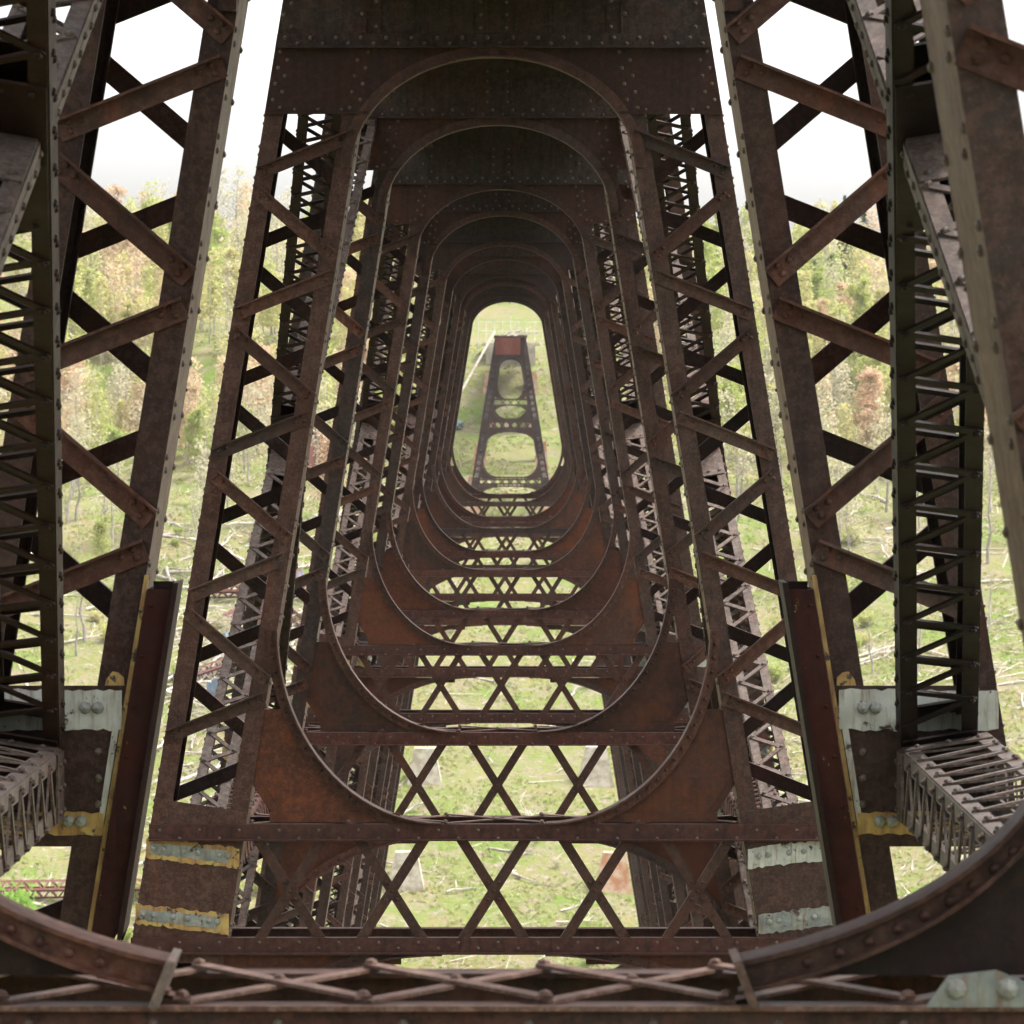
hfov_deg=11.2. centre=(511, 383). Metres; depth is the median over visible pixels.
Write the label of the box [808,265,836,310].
green tree
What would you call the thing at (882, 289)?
pale tree
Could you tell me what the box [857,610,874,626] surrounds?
green shrub
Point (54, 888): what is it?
fallen truss
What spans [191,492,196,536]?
dead tree
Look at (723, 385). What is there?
green tree
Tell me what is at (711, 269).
green tree
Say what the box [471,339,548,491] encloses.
trestle tower
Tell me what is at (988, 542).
dead tree
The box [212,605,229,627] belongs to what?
twiggy shrub
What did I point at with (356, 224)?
yellow tree
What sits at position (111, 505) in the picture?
pale tree
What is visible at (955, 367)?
pink tree
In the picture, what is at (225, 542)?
fallen log
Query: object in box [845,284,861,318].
green tree
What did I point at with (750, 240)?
green tree
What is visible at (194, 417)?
green tree
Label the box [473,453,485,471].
concrete pedestal
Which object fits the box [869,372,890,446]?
yellow tree
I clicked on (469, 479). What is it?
concrete pedestal
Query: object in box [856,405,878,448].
pink tree
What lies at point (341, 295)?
pink tree
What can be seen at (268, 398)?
pink tree
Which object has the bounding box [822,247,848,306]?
green tree
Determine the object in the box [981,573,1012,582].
fallen log
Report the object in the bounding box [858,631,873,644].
shrub
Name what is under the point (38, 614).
fallen log
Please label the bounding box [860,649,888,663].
fallen log
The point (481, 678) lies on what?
fallen log
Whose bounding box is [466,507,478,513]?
concrete pedestal
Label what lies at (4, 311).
green tree
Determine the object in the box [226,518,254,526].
fallen log
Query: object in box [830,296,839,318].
pale tree
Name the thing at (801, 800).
fallen log
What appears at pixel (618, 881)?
foundation block
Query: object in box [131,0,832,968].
trestle tower
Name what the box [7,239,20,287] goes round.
pale tree
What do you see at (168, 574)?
fallen log
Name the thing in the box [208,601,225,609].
fallen log
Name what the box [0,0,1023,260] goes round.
sky
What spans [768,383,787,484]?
yellow tree
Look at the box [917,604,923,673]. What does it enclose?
dead tree
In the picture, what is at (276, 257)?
pale tree
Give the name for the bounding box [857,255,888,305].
pale tree
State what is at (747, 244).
pale tree
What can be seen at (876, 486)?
twiggy shrub
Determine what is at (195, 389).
pink tree
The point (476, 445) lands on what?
concrete pedestal
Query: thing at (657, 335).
pink tree
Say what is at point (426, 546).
trestle tower
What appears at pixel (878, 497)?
fallen log
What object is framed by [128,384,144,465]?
pale tree
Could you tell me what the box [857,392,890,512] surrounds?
pale tree
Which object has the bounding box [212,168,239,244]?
pale tree
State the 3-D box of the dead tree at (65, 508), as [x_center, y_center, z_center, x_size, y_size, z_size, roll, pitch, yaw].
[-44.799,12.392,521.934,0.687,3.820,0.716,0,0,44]
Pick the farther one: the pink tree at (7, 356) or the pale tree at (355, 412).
the pink tree at (7, 356)
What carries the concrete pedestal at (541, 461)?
on the ground at (536, 763)
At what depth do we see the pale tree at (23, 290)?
614.54 m
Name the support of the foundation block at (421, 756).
on the ground at (536, 763)
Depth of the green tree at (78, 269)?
641.14 m
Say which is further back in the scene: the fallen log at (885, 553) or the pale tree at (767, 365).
the pale tree at (767, 365)
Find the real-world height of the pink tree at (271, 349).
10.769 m
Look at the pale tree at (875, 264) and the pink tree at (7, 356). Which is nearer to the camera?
the pink tree at (7, 356)
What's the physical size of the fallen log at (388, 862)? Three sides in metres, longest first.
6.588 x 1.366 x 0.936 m
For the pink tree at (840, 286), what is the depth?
630.54 m
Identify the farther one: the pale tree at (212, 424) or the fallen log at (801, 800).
the pale tree at (212, 424)
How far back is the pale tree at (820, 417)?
546.80 m
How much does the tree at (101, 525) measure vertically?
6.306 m
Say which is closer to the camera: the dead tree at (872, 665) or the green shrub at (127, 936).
the green shrub at (127, 936)
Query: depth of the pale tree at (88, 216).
679.60 m
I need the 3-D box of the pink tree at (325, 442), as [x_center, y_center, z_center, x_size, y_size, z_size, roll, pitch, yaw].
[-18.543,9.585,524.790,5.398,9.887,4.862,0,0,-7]
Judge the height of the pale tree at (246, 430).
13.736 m
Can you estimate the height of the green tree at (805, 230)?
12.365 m
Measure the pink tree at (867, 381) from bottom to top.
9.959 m
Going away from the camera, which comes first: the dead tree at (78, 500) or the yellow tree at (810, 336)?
the dead tree at (78, 500)
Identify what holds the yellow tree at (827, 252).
on the ground at (536, 763)
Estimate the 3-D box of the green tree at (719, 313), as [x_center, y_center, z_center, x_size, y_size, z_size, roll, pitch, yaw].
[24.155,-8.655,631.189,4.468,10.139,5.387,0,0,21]
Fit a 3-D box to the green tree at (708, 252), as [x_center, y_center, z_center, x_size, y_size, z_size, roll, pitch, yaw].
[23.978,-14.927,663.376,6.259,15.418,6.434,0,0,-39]
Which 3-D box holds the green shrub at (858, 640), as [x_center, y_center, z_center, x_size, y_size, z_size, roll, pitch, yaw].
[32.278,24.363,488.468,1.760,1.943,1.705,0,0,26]
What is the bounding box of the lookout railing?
[478,314,540,349]
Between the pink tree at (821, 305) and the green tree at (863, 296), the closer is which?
the green tree at (863, 296)
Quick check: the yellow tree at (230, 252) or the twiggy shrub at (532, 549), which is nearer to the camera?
the twiggy shrub at (532, 549)
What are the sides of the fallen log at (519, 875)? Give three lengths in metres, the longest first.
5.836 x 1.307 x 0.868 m
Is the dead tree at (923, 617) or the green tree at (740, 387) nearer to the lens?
the dead tree at (923, 617)
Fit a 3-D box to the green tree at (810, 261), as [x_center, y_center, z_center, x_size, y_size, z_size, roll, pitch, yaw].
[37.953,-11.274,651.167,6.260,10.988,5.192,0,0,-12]
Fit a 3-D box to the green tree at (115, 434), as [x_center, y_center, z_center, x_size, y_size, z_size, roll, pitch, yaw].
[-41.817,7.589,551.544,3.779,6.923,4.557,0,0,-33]
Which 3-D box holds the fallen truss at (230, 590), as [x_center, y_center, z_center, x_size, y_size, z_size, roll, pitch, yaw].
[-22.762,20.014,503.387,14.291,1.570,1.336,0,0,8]
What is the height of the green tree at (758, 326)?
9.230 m
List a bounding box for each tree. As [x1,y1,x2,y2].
[0,299,16,331]
[0,310,18,388]
[7,234,31,282]
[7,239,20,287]
[7,246,31,309]
[61,361,90,424]
[61,364,112,487]
[61,414,68,433]
[62,340,93,384]
[62,489,69,523]
[63,414,91,496]
[65,481,75,522]
[72,596,82,655]
[74,478,84,520]
[74,595,86,642]
[76,259,85,293]
[78,268,102,306]
[83,206,99,230]
[84,249,111,279]
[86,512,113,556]
[88,438,130,544]
[92,273,113,305]
[96,183,127,284]
[99,495,110,544]
[103,424,129,476]
[108,360,140,403]
[110,240,144,297]
[114,302,145,346]
[115,374,145,431]
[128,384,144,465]
[140,197,162,264]
[148,276,159,304]
[149,242,166,303]
[158,222,171,242]
[179,404,212,476]
[180,377,213,464]
[182,436,249,536]
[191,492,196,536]
[195,382,246,465]
[200,426,208,485]
[201,224,224,325]
[201,276,230,332]
[201,451,249,507]
[205,212,232,276]
[206,366,269,484]
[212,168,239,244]
[215,247,262,328]
[219,164,249,264]
[233,214,268,264]
[233,402,258,471]
[242,343,275,423]
[244,345,273,450]
[247,380,321,486]
[264,195,300,333]
[304,432,348,499]
[308,427,329,477]
[311,377,335,464]
[323,318,341,376]
[333,362,363,446]
[336,270,353,347]
[342,337,368,384]
[350,387,392,442]
[352,199,366,253]
[382,371,412,446]
[391,391,399,433]
[399,347,418,384]
[654,322,683,352]
[681,491,692,547]
[689,218,728,291]
[691,213,718,260]
[696,254,730,334]
[706,244,723,267]
[709,275,729,327]
[709,305,728,347]
[714,322,738,420]
[717,361,744,446]
[718,224,755,282]
[719,387,755,497]
[721,363,749,434]
[734,303,768,360]
[736,451,745,521]
[744,213,761,297]
[748,372,786,468]
[749,279,763,341]
[751,282,767,357]
[761,334,775,384]
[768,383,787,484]
[772,387,843,451]
[793,228,818,284]
[795,196,831,251]
[798,251,837,310]
[800,281,817,333]
[802,300,824,357]
[804,240,856,299]
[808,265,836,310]
[808,340,825,415]
[812,297,831,346]
[815,374,849,435]
[816,343,875,434]
[820,241,847,278]
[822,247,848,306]
[827,433,874,540]
[828,311,843,321]
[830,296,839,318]
[832,280,854,323]
[834,195,854,282]
[836,498,877,550]
[840,275,889,381]
[845,217,878,268]
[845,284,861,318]
[849,355,890,437]
[849,365,887,434]
[850,250,864,277]
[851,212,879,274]
[852,364,883,440]
[856,255,881,289]
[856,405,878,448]
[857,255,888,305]
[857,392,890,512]
[865,617,873,673]
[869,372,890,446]
[871,288,889,337]
[876,258,889,327]
[877,398,890,437]
[916,491,920,528]
[917,571,925,639]
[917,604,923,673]
[928,258,946,299]
[946,362,958,433]
[949,363,958,422]
[983,419,994,512]
[983,482,996,563]
[984,409,992,478]
[986,569,992,629]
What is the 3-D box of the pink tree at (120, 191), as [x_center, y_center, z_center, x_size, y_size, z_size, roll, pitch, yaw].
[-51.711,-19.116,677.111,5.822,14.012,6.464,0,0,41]
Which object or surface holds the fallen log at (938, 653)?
on the ground at (536, 763)
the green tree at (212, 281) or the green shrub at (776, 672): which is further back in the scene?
the green tree at (212, 281)
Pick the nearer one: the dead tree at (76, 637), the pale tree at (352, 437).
the dead tree at (76, 637)
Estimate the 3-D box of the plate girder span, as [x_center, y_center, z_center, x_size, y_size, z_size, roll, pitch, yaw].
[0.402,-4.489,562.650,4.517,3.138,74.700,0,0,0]
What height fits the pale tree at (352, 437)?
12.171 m
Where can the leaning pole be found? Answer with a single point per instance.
(478, 360)
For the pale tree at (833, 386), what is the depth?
575.83 m
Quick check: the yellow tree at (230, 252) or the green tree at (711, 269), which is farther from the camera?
the green tree at (711, 269)
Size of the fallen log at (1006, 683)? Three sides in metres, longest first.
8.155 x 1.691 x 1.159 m
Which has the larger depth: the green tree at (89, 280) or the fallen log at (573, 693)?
the green tree at (89, 280)
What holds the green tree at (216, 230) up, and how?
on the ground at (536, 763)
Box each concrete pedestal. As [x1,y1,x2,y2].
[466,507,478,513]
[468,476,476,484]
[473,442,486,462]
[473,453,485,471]
[483,373,488,393]
[532,372,538,393]
[534,441,547,461]
[535,453,548,473]
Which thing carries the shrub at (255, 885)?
on the ground at (536, 763)
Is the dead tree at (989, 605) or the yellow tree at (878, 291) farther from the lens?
the yellow tree at (878, 291)
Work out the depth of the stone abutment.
601.00 m
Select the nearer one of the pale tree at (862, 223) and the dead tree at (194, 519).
the dead tree at (194, 519)
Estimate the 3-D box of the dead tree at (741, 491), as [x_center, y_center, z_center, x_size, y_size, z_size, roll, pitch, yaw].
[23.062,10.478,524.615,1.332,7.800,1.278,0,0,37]
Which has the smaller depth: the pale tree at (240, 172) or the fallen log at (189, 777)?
the fallen log at (189, 777)
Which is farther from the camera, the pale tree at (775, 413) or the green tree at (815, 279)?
the green tree at (815, 279)
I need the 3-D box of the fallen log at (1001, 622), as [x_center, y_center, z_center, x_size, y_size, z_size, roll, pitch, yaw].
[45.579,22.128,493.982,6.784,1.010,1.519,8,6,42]
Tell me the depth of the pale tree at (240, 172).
680.65 m
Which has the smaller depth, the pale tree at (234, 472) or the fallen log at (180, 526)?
the fallen log at (180, 526)
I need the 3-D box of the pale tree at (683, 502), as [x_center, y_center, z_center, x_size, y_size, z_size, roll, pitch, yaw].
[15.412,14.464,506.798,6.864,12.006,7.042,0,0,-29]
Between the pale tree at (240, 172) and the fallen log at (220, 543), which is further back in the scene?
the pale tree at (240, 172)
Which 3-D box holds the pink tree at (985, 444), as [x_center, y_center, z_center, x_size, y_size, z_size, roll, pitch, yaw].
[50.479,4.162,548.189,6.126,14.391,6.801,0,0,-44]
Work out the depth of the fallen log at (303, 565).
511.24 m
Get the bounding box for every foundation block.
[390,850,423,891]
[407,747,441,785]
[579,746,613,787]
[598,851,632,893]
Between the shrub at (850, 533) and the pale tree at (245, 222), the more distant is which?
the pale tree at (245, 222)
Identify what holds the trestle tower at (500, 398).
on the concrete pedestal
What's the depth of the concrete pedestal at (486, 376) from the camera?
596.78 m
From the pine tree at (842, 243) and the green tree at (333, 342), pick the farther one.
the pine tree at (842, 243)
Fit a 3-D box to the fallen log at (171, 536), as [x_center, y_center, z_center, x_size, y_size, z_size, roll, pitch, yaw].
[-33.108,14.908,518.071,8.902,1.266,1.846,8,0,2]
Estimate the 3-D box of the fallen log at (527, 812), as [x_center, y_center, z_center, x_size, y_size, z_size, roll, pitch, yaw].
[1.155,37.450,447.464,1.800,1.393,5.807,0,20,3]
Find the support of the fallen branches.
on the ground at (536, 763)
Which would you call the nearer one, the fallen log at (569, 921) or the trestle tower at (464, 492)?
the trestle tower at (464, 492)
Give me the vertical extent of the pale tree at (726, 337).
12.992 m
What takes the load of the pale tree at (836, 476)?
on the ground at (536, 763)
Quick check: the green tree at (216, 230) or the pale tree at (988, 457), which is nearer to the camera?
the pale tree at (988, 457)
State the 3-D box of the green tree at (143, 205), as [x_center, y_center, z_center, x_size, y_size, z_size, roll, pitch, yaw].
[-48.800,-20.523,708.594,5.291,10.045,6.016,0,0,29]
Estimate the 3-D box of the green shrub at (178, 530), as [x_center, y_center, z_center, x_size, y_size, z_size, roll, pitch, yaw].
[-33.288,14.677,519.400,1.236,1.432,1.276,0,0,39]
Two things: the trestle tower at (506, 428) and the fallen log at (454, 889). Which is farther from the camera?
the trestle tower at (506, 428)
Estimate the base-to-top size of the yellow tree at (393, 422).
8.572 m
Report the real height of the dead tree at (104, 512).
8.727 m
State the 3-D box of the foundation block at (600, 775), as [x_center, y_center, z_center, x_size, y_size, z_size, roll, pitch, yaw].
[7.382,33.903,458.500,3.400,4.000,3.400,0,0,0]
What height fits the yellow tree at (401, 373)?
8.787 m
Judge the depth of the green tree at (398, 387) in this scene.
576.05 m
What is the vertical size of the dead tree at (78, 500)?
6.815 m
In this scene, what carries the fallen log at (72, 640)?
on the ground at (536, 763)
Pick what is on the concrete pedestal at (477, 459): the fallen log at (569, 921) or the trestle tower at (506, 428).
the trestle tower at (506, 428)
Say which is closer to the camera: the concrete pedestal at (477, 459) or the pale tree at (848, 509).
the pale tree at (848, 509)
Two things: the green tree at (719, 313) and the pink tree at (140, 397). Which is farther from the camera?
the green tree at (719, 313)
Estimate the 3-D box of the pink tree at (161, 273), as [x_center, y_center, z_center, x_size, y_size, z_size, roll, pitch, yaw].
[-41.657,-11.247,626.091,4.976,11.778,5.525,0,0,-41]
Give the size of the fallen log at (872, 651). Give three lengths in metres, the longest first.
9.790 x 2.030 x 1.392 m
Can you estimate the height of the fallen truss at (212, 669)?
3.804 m
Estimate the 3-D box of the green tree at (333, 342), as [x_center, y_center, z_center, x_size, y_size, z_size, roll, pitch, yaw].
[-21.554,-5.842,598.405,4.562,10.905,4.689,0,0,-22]
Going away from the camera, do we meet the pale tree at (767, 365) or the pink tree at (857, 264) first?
the pale tree at (767, 365)
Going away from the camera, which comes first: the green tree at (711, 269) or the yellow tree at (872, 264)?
the green tree at (711, 269)
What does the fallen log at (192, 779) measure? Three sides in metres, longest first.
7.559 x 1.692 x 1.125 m
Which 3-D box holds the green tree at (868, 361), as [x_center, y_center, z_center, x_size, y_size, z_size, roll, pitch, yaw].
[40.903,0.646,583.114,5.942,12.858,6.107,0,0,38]
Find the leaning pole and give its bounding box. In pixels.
[462,331,495,390]
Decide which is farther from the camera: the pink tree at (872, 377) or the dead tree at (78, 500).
the pink tree at (872, 377)
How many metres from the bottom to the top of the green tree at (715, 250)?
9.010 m
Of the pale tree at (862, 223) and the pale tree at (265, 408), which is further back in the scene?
the pale tree at (862, 223)
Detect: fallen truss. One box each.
[0,878,141,898]
[197,658,235,680]
[210,585,327,597]
[219,569,302,623]
[292,610,301,626]
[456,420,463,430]
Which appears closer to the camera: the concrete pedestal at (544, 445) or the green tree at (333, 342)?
the concrete pedestal at (544, 445)
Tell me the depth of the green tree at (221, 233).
668.54 m
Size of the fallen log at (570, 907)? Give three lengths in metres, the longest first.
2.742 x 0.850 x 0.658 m
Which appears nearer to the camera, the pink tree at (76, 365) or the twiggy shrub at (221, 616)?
the twiggy shrub at (221, 616)
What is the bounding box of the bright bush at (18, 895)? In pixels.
[0,880,43,909]
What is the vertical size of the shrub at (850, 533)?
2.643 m
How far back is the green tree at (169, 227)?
697.24 m
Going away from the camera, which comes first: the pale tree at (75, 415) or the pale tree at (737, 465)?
the pale tree at (737, 465)
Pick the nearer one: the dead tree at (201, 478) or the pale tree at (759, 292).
the dead tree at (201, 478)
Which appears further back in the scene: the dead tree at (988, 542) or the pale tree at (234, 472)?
the pale tree at (234, 472)
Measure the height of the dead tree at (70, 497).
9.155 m
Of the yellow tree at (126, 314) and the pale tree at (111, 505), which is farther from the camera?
the yellow tree at (126, 314)
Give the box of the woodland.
[0,178,959,469]
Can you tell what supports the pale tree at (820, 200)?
on the ground at (536, 763)
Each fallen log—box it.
[27,608,100,616]
[64,628,102,642]
[151,761,219,796]
[156,573,188,587]
[163,528,221,539]
[165,566,186,597]
[166,566,227,574]
[166,689,204,706]
[167,522,194,531]
[167,549,193,563]
[180,760,220,781]
[187,733,196,749]
[189,537,247,548]
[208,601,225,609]
[219,524,243,545]
[225,543,244,561]
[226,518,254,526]
[297,558,310,568]
[386,861,446,874]
[404,791,433,813]
[446,883,477,892]
[471,752,503,764]
[475,677,517,685]
[488,843,537,854]
[510,871,560,887]
[518,801,535,815]
[556,913,595,922]
[560,901,581,910]
[569,683,581,695]
[785,798,809,801]
[840,532,892,541]
[859,637,917,656]
[860,488,888,503]
[860,641,894,661]
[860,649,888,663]
[875,531,891,557]
[885,522,921,530]
[928,650,948,656]
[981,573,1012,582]
[987,617,1014,624]
[997,676,1023,685]
[1015,686,1023,708]
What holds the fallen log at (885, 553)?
on the ground at (536, 763)
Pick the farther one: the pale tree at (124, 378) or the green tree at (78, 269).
the green tree at (78, 269)
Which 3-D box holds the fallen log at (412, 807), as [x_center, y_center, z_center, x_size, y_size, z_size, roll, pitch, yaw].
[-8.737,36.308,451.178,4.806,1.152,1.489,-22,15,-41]
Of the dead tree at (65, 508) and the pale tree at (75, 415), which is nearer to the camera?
the dead tree at (65, 508)
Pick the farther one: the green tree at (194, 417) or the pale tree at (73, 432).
the green tree at (194, 417)
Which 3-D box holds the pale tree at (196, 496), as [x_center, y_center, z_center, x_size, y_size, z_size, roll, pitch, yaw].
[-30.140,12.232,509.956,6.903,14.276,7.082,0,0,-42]
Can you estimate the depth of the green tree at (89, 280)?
633.48 m
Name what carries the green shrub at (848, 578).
on the ground at (536, 763)
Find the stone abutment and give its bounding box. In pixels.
[482,343,538,365]
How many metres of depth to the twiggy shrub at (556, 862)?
440.13 m
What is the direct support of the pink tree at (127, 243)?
on the ground at (536, 763)
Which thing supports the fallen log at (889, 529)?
on the ground at (536, 763)
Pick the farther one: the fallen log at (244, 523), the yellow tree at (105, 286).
the yellow tree at (105, 286)
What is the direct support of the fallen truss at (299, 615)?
on the ground at (536, 763)
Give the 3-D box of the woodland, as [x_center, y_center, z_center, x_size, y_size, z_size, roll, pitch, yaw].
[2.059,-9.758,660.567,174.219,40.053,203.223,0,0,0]
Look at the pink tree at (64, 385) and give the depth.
577.66 m
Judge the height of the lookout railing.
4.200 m
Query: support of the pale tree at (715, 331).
on the ground at (536, 763)
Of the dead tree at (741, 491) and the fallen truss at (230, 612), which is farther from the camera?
the dead tree at (741, 491)
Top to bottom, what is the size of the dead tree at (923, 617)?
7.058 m
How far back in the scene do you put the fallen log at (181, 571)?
509.29 m
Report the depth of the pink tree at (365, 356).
595.57 m
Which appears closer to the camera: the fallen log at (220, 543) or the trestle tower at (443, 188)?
the trestle tower at (443, 188)
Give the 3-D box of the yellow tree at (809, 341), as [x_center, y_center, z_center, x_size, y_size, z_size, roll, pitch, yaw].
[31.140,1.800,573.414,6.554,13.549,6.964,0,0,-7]
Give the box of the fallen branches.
[4,443,1023,968]
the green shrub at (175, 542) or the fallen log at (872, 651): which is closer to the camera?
the fallen log at (872, 651)
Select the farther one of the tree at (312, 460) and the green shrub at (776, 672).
the tree at (312, 460)
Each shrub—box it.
[88,610,102,622]
[98,621,106,639]
[123,927,132,941]
[125,464,132,478]
[133,882,140,903]
[170,660,176,673]
[171,537,179,545]
[172,525,183,535]
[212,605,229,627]
[218,615,231,631]
[252,861,261,893]
[521,540,542,564]
[552,855,562,867]
[768,660,787,681]
[840,522,864,544]
[846,575,852,588]
[856,635,862,649]
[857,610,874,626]
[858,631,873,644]
[872,481,881,492]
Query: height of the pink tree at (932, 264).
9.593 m
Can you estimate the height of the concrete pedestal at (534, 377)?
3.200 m
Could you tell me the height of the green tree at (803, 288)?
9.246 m
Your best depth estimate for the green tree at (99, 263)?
673.47 m
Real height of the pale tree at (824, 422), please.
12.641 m
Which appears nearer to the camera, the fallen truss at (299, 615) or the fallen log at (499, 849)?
the fallen log at (499, 849)
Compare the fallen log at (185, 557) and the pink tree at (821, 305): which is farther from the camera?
the pink tree at (821, 305)
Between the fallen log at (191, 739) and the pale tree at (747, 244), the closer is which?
the fallen log at (191, 739)
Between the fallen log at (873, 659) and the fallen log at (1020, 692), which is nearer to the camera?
the fallen log at (1020, 692)
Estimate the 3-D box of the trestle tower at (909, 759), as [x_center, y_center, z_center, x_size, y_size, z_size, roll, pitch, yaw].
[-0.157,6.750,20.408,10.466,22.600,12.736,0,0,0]
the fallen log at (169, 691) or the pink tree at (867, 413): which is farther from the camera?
the pink tree at (867, 413)
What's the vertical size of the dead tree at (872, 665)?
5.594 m
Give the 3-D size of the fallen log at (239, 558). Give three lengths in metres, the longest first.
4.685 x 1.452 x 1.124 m
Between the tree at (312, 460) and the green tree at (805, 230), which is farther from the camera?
the green tree at (805, 230)
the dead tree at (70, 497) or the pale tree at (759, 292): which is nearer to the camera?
the dead tree at (70, 497)
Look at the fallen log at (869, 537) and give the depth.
516.79 m
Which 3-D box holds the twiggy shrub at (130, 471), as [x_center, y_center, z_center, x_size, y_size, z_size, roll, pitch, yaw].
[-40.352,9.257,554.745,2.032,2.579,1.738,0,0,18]
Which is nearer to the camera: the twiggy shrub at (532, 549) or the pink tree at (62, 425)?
the twiggy shrub at (532, 549)
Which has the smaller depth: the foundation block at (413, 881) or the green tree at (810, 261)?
the foundation block at (413, 881)
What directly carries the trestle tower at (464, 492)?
on the ground at (536, 763)
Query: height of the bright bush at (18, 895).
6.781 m
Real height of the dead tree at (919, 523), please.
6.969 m
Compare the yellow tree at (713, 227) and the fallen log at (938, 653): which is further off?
the yellow tree at (713, 227)
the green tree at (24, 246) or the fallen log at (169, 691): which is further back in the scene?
the green tree at (24, 246)
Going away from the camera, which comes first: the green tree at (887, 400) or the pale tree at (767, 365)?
the green tree at (887, 400)
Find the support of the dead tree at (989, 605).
on the ground at (536, 763)
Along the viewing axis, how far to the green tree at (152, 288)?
633.83 m
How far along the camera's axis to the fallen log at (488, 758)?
463.07 m
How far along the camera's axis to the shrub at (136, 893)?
431.35 m
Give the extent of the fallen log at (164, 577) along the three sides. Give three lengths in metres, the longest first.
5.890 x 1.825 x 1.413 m
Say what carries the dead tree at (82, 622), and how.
on the ground at (536, 763)
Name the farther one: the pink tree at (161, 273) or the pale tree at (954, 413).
the pink tree at (161, 273)
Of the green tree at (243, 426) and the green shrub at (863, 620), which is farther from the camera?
the green tree at (243, 426)
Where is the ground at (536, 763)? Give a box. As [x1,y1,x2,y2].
[0,229,1023,968]
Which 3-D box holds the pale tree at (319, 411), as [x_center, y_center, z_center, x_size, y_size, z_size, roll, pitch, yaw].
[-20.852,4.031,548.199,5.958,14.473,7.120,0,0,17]
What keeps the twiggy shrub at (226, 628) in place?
on the ground at (536, 763)
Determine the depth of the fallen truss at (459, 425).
588.79 m
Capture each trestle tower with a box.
[0,0,1023,1023]
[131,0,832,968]
[253,126,745,926]
[312,216,690,926]
[329,260,675,968]
[359,285,646,968]
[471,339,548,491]
[483,357,539,457]
[494,358,526,409]
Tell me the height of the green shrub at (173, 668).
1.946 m
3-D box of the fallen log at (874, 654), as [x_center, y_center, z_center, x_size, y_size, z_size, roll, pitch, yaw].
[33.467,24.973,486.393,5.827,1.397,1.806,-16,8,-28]
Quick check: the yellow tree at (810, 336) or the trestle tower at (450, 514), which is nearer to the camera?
the trestle tower at (450, 514)
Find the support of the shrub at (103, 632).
on the ground at (536, 763)
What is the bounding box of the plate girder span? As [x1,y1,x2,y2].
[494,325,537,354]
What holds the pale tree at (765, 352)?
on the ground at (536, 763)
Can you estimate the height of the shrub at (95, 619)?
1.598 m
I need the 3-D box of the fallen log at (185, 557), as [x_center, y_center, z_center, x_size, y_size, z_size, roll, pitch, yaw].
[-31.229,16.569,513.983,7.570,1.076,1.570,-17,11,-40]

